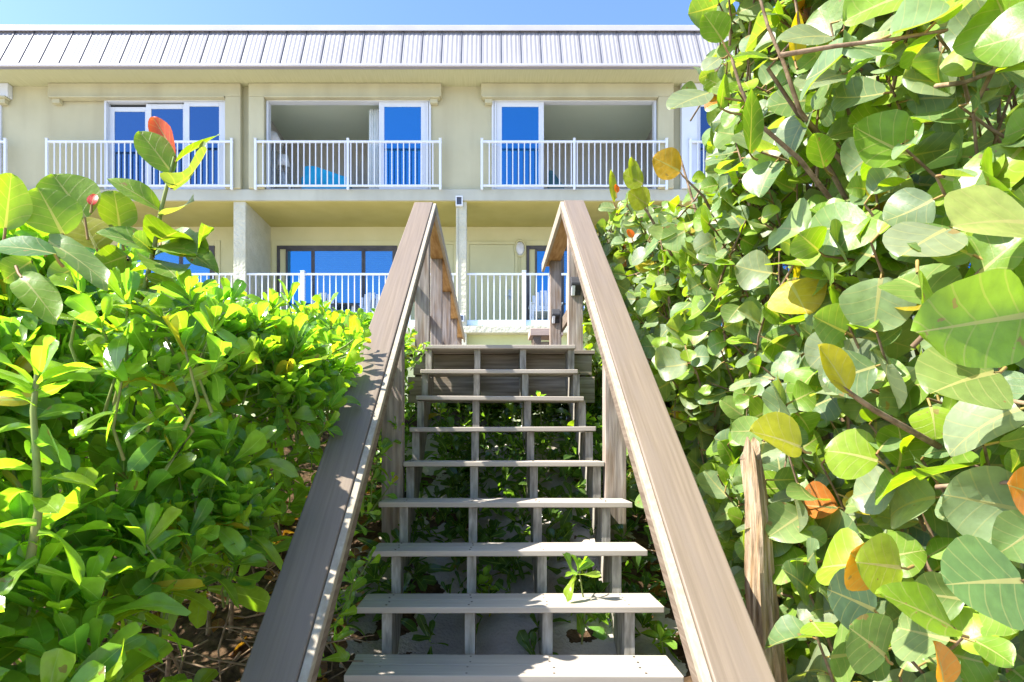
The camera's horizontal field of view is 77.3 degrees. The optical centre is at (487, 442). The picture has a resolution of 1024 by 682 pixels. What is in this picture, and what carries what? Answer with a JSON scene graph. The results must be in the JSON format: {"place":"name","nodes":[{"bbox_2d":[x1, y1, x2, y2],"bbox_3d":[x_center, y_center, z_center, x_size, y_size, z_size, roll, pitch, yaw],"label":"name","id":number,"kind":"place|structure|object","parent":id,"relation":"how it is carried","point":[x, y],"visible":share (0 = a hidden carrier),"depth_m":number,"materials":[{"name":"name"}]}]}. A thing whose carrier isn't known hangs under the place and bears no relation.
{"place":"outdoors","nodes":[
{"label":"outdoors","id":0,"kind":"place"},
{"bbox_2d":[0,0,774,24],"label":"sky","id":1,"kind":"structure","parent":0,"point":[12,12],"materials":[{"name":"blue"}]},
{"bbox_2d":[11,407,925,681],"bbox_3d":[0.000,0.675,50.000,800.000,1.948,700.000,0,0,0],"label":"ground","id":2,"kind":"structure","parent":0,"point":[497,633],"depth_m":3.08,"materials":[{"name":"brown soil"}]},
{"bbox_2d":[0,116,219,405],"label":"sea grape sapling","id":3,"kind":"object","parent":2,"relation":"on","point":[60,208],"visible":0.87,"depth_m":1.50,"materials":[{"name":"green plant"}]},
{"bbox_2d":[0,223,292,681],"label":"naupaka shrub","id":4,"kind":"object","parent":2,"relation":"on","point":[162,553],"visible":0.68,"depth_m":1.62,"materials":[{"name":"green plant"}]},
{"bbox_2d":[0,335,105,605],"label":"naupaka sprig","id":5,"kind":"object","parent":4,"relation":"attached to","point":[39,358],"visible":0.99,"depth_m":1.26,"materials":[{"name":"green plant"}]},
{"bbox_2d":[16,262,250,471],"bbox_3d":[-0.784,-0.177,1.460,0.411,0.489,0.316,0,0,22],"label":"naupaka sprig","id":6,"kind":"object","parent":4,"relation":"attached to","point":[139,331],"visible":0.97,"depth_m":1.46,"materials":[{"name":"green plant"}]},
{"bbox_2d":[12,243,362,676],"bbox_3d":[-1.795,0.247,2.695,2.480,2.196,1.670,0,0,0],"label":"naupaka shrub","id":7,"kind":"object","parent":2,"relation":"on","point":[276,376],"visible":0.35,"depth_m":2.40,"materials":[{"name":"green plant"}]},
{"bbox_2d":[264,279,338,343],"bbox_3d":[-1.049,-0.558,3.198,0.683,0.499,0.286,0,0,7],"label":"naupaka sprig","id":8,"kind":"object","parent":7,"relation":"attached to","point":[313,316],"visible":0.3,"depth_m":3.19,"materials":[{"name":"green plant"}]},
{"bbox_2d":[275,318,371,476],"bbox_3d":[-0.703,-0.219,2.743,0.359,0.729,0.777,0,0,0],"label":"naupaka sprig","id":9,"kind":"object","parent":7,"relation":"attached to","point":[339,400],"visible":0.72,"depth_m":2.66,"materials":[{"name":"green plant"}]},
{"bbox_2d":[87,501,373,681],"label":"dry twigs","id":10,"kind":"object","parent":2,"relation":"on","point":[219,660],"visible":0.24,"depth_m":2.54,"materials":[{"name":"brown wood"}]},
{"bbox_2d":[58,292,416,534],"bbox_3d":[-2.106,-0.191,4.311,3.227,1.806,2.294,0,0,0],"label":"naupaka shrub","id":11,"kind":"object","parent":2,"relation":"on","point":[364,318],"visible":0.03,"depth_m":3.87,"materials":[{"name":"green plant"}]},
{"bbox_2d":[317,328,429,676],"bbox_3d":[-0.585,0.040,3.503,0.332,1.722,2.356,0,0,2],"label":"naupaka shrub","id":12,"kind":"object","parent":2,"relation":"on","point":[343,654],"visible":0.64,"depth_m":2.81,"materials":[{"name":"green plant"}]},
{"bbox_2d":[103,485,679,681],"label":"leaf litter","id":13,"kind":"object","parent":2,"relation":"on","point":[342,644],"visible":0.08,"depth_m":3.11,"materials":[{"name":"brown plant"}]},
{"bbox_2d":[428,402,453,467],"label":"naupaka seedling","id":14,"kind":"object","parent":2,"relation":"on","point":[441,407],"visible":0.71,"depth_m":4.31,"materials":[{"name":"green plant"}]},
{"bbox_2d":[466,564,498,616],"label":"naupaka seedling","id":15,"kind":"object","parent":2,"relation":"on","point":[483,578],"visible":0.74,"depth_m":3.05,"materials":[{"name":"green plant"}]},
{"bbox_2d":[0,25,974,420],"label":"apartment building","id":16,"kind":"structure","parent":2,"relation":"on","point":[460,91],"depth_m":13.83,"materials":[{"name":"beige paint"}]},
{"bbox_2d":[0,105,1,173],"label":"sliding door","id":17,"kind":"structure","parent":16,"relation":"in","point":[0,105],"depth_m":13.81,"materials":[{"name":"white plastic"}]},
{"bbox_2d":[0,138,7,172],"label":"balcony railing","id":18,"kind":"object","parent":16,"relation":"attached to","point":[4,141],"visible":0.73,"depth_m":13.63,"materials":[{"name":"white metal"}]},
{"bbox_2d":[45,138,233,189],"bbox_3d":[-7.441,-5.938,13.660,4.004,1.095,0.070,0,0,0],"label":"balcony railing","id":19,"kind":"object","parent":16,"relation":"attached to","point":[48,141],"visible":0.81,"depth_m":13.65,"materials":[{"name":"white metal"}]},
{"bbox_2d":[104,100,225,188],"bbox_3d":[-6.963,-6.425,13.890,2.633,1.963,0.180,0,0,0],"label":"sliding door","id":20,"kind":"structure","parent":16,"relation":"in","point":[187,119],"depth_m":13.86,"materials":[{"name":"blue glass"}]},
{"bbox_2d":[126,246,214,281],"bbox_3d":[-8.002,-3.617,15.377,2.862,2.211,0.043,0,0,0],"label":"porch sliding door","id":21,"kind":"structure","parent":16,"relation":"in","point":[163,256],"depth_m":15.37,"materials":[{"name":"blue glass"}]},
{"bbox_2d":[144,273,233,287],"bbox_3d":[-7.619,-3.111,13.880,4.244,1.212,0.105,0,0,0],"label":"balcony railing","id":22,"kind":"object","parent":16,"relation":"on","point":[214,274],"visible":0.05,"depth_m":13.87,"materials":[{"name":"white metal"}]},
{"bbox_2d":[271,131,283,188],"bbox_3d":[-4.882,-6.225,14.500,0.520,1.569,0.515,0,0,0],"label":"floor lamp","id":23,"kind":"object","parent":16,"relation":"on","point":[274,135],"visible":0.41,"depth_m":14.46,"materials":[{"name":"fabric"}]},
{"bbox_2d":[271,184,293,188],"bbox_3d":[-4.733,-5.630,14.625,0.600,0.380,0.450,0,0,0],"label":"side table","id":24,"kind":"object","parent":16,"relation":"on","point":[283,187],"visible":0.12,"depth_m":14.52,"materials":[{"name":"white plastic"}]},
{"bbox_2d":[275,154,290,183],"bbox_3d":[-4.672,-6.177,14.600,0.340,0.714,0.337,0,0,0],"label":"table lamp","id":25,"kind":"object","parent":24,"relation":"on","point":[283,168],"visible":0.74,"depth_m":14.54,"materials":[{"name":"fabric"}]},
{"bbox_2d":[312,293,337,311],"bbox_3d":[-3.881,-3.018,14.712,0.730,1.015,0.744,0,0,0],"label":"porch chair","id":26,"kind":"object","parent":16,"relation":"on","point":[325,295],"visible":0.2,"depth_m":15.03,"materials":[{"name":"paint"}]},
{"bbox_2d":[301,166,352,188],"bbox_3d":[-3.697,-5.862,14.879,1.112,0.843,0.743,0,0,0],"label":"armchair","id":27,"kind":"object","parent":16,"relation":"on","point":[318,176],"visible":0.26,"depth_m":14.52,"materials":[{"name":"teal fabric"}]},
{"bbox_2d":[277,246,396,312],"bbox_3d":[-3.625,-3.617,15.377,2.887,2.211,0.043,0,0,0],"label":"porch sliding door","id":28,"kind":"structure","parent":16,"relation":"in","point":[311,259],"depth_m":15.37,"materials":[{"name":"blue glass"}]},
{"bbox_2d":[331,303,359,310],"bbox_3d":[-3.250,-2.798,14.500,0.700,0.585,0.700,0,0,0],"label":"round table","id":29,"kind":"object","parent":16,"relation":"on","point":[339,306],"visible":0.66,"depth_m":14.42,"materials":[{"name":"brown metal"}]},
{"bbox_2d":[254,138,441,189],"bbox_3d":[-2.990,-5.938,13.660,4.004,1.095,0.070,0,0,0],"label":"balcony railing","id":30,"kind":"object","parent":16,"relation":"attached to","point":[347,141],"visible":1,"depth_m":13.65,"materials":[{"name":"white metal"}]},
{"bbox_2d":[266,100,430,188],"bbox_3d":[-3.007,-6.425,13.890,3.553,1.963,0.180,0,0,0],"label":"sliding door","id":31,"kind":"structure","parent":16,"relation":"in","point":[398,119],"depth_m":13.84,"materials":[{"name":"white plastic"}]},
{"bbox_2d":[247,270,455,325],"bbox_3d":[-2.961,-3.111,13.880,4.542,1.212,0.105,0,0,0],"label":"balcony railing","id":32,"kind":"object","parent":16,"relation":"on","point":[302,274],"visible":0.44,"depth_m":13.87,"materials":[{"name":"white metal"}]},
{"bbox_2d":[351,293,378,311],"bbox_3d":[-2.737,-3.018,14.712,0.730,1.015,0.744,0,0,0],"label":"porch chair","id":33,"kind":"object","parent":16,"relation":"on","point":[369,306],"visible":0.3,"depth_m":14.99,"materials":[{"name":"paint"}]},
{"bbox_2d":[369,109,378,188],"bbox_3d":[-2.453,-6.410,14.153,0.354,1.900,0.076,0,0,0],"label":"curtain","id":34,"kind":"object","parent":16,"relation":"hanging from","point":[373,124],"visible":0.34,"depth_m":14.15,"materials":[{"name":"white fabric"}]},
{"bbox_2d":[411,245,452,319],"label":"entry door","id":35,"kind":"structure","parent":16,"relation":"in","point":[449,248],"depth_m":15.37,"materials":[{"name":"paint"}]},
{"bbox_2d":[456,196,462,300],"bbox_3d":[-0.619,-4.074,13.759,0.150,2.428,0.078,0,0,0],"label":"downspout","id":36,"kind":"object","parent":16,"relation":"attached to","point":[459,201],"visible":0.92,"depth_m":13.79,"materials":[{"name":"white paint"}]},
{"bbox_2d":[469,245,514,319],"bbox_3d":[0.096,-3.634,15.351,1.091,2.228,0.093,0,0,0],"label":"entry door","id":37,"kind":"structure","parent":16,"relation":"in","point":[482,258],"depth_m":15.37,"materials":[{"name":"paint"}]},
{"bbox_2d":[514,239,525,256],"bbox_3d":[0.767,-4.656,15.355,0.296,0.413,0.080,0,0,0],"label":"wall lamp","id":38,"kind":"object","parent":16,"relation":"attached to","point":[520,249],"visible":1,"depth_m":15.33,"materials":[{"name":"white glass"}]},
{"bbox_2d":[467,270,584,325],"bbox_3d":[1.639,-3.111,13.880,4.198,1.212,0.105,0,0,0],"label":"balcony railing","id":39,"kind":"object","parent":16,"relation":"on","point":[512,322],"visible":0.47,"depth_m":13.86,"materials":[{"name":"white metal"}]},
{"bbox_2d":[528,291,562,319],"bbox_3d":[1.293,-3.018,14.512,0.730,1.015,0.744,0,0,0],"label":"porch chair","id":40,"kind":"object","parent":16,"relation":"on","point":[539,311],"visible":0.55,"depth_m":14.73,"materials":[{"name":"paint"}]},
{"bbox_2d":[526,246,583,319],"bbox_3d":[2.355,-3.617,15.377,2.862,2.211,0.043,0,0,0],"label":"porch sliding door","id":41,"kind":"structure","parent":16,"relation":"in","point":[539,250],"depth_m":15.37,"materials":[{"name":"blue glass"}]},
{"bbox_2d":[548,170,563,188],"bbox_3d":[1.621,-5.963,15.579,0.481,1.045,0.743,0,0,0],"label":"armchair","id":42,"kind":"object","parent":16,"relation":"on","point":[550,178],"visible":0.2,"depth_m":15.22,"materials":[{"name":"teal fabric"}]},
{"bbox_2d":[480,138,667,189],"bbox_3d":[1.840,-5.938,13.660,4.004,1.095,0.070,0,0,0],"label":"balcony railing","id":43,"kind":"object","parent":16,"relation":"attached to","point":[574,141],"visible":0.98,"depth_m":13.65,"materials":[{"name":"white metal"}]},
{"bbox_2d":[492,100,655,188],"bbox_3d":[1.857,-6.425,13.890,3.554,1.963,0.180,0,0,0],"label":"sliding door","id":44,"kind":"structure","parent":16,"relation":"in","point":[511,119],"depth_m":13.84,"materials":[{"name":"white plastic"}]},
{"bbox_2d":[688,138,811,185],"bbox_3d":[6.290,-5.938,13.660,4.004,1.095,0.070,0,0,0],"label":"balcony railing","id":45,"kind":"object","parent":16,"relation":"attached to","point":[691,141],"visible":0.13,"depth_m":13.64,"materials":[{"name":"white metal"}]},
{"bbox_2d":[697,105,811,184],"bbox_3d":[6.183,-6.415,13.855,3.420,1.880,0.074,0,0,-1],"label":"sliding door","id":46,"kind":"structure","parent":16,"relation":"in","point":[702,124],"depth_m":13.83,"materials":[{"name":"white plastic"}]},
{"bbox_2d":[408,201,594,426],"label":"boardwalk","id":47,"kind":"structure","parent":2,"relation":"on","point":[442,324],"depth_m":5.03,"materials":[{"name":"brown wood"}]},
{"bbox_2d":[528,328,562,344],"bbox_3d":[0.733,-1.058,8.200,0.413,0.737,0.400,0,0,0],"label":"wooden bench","id":48,"kind":"object","parent":47,"relation":"on","point":[536,336],"visible":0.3,"depth_m":8.03,"materials":[{"name":"brown wood"}]},
{"bbox_2d":[551,309,559,323],"bbox_3d":[0.686,-1.281,6.482,0.080,0.153,0.075,0,0,0],"label":"post lamp","id":49,"kind":"object","parent":47,"relation":"attached to","point":[555,315],"visible":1,"depth_m":6.47,"materials":[{"name":"black plastic"}]},
{"bbox_2d":[570,277,580,295],"bbox_3d":[0.686,-1.222,4.992,0.080,0.153,0.075,0,0,0],"label":"post lamp","id":50,"kind":"object","parent":47,"relation":"attached to","point":[575,286],"visible":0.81,"depth_m":4.98,"materials":[{"name":"black plastic"}]},
{"bbox_2d":[240,200,774,681],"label":"wooden staircase","id":51,"kind":"structure","parent":2,"relation":"on","point":[718,636],"depth_m":2.68,"materials":[{"name":"wood"}]},
{"bbox_2d":[333,388,681,661],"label":"undergrowth","id":52,"kind":"object","parent":2,"relation":"on","point":[502,564],"visible":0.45,"depth_m":3.58,"materials":[{"name":"green plant"}]},
{"bbox_2d":[498,402,522,455],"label":"naupaka seedling","id":53,"kind":"object","parent":2,"relation":"on","point":[510,408],"visible":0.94,"depth_m":4.22,"materials":[{"name":"green plant"}]},
{"bbox_2d":[531,390,550,459],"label":"naupaka seedling","id":54,"kind":"object","parent":2,"relation":"on","point":[536,433],"visible":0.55,"depth_m":4.24,"materials":[{"name":"green plant"}]},
{"bbox_2d":[562,552,600,644],"bbox_3d":[0.402,0.705,2.803,0.165,0.429,0.203,0,0,0],"label":"naupaka seedling","id":55,"kind":"object","parent":2,"relation":"on","point":[586,563],"visible":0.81,"depth_m":2.78,"materials":[{"name":"green plant"}]},
{"bbox_2d":[567,411,599,458],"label":"naupaka seedling","id":56,"kind":"object","parent":2,"relation":"on","point":[571,423],"visible":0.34,"depth_m":4.20,"materials":[{"name":"green plant"}]},
{"bbox_2d":[579,613,606,639],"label":"naupaka seedling","id":57,"kind":"object","parent":2,"relation":"on","point":[599,633],"visible":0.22,"depth_m":2.95,"materials":[{"name":"green plant"}]},
{"bbox_2d":[642,620,679,655],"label":"naupaka seedling","id":58,"kind":"object","parent":2,"relation":"on","point":[666,635],"visible":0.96,"depth_m":2.74,"materials":[{"name":"green plant"}]},
{"bbox_2d":[739,437,787,681],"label":"driftwood post","id":59,"kind":"object","parent":2,"relation":"on","point":[762,606],"visible":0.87,"depth_m":1.97,"materials":[{"name":"brown wood"}]},
{"bbox_2d":[582,62,1023,509],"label":"sea grape shrub","id":60,"kind":"object","parent":2,"relation":"on","point":[620,247],"visible":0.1,"depth_m":4.12,"materials":[{"name":"green plant"}]},
{"bbox_2d":[627,0,1023,681],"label":"sea grape shrub","id":61,"kind":"object","parent":2,"relation":"on","point":[705,380],"visible":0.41,"depth_m":2.62,"materials":[{"name":"green plant"}]},
{"bbox_2d":[609,147,710,255],"bbox_3d":[0.849,-1.156,3.046,0.490,0.456,0.336,0,0,0],"label":"sea grape sprig","id":62,"kind":"object","parent":61,"relation":"attached to","point":[666,162],"visible":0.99,"depth_m":3.08,"materials":[{"name":"yellow plant"}]},
{"bbox_2d":[730,0,1023,681],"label":"sea grape shrub","id":63,"kind":"object","parent":2,"relation":"on","point":[908,151],"visible":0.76,"depth_m":1.60,"materials":[{"name":"green plant"}]},
{"bbox_2d":[666,0,907,199],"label":"sea grape sprig","id":64,"kind":"object","parent":63,"relation":"attached to","point":[821,151],"visible":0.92,"depth_m":1.88,"materials":[{"name":"green plant"}]},
{"bbox_2d":[749,184,1023,681],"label":"sea grape sprig","id":65,"kind":"object","parent":63,"relation":"attached to","point":[970,329],"visible":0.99,"depth_m":1.13,"materials":[{"name":"green plant"}]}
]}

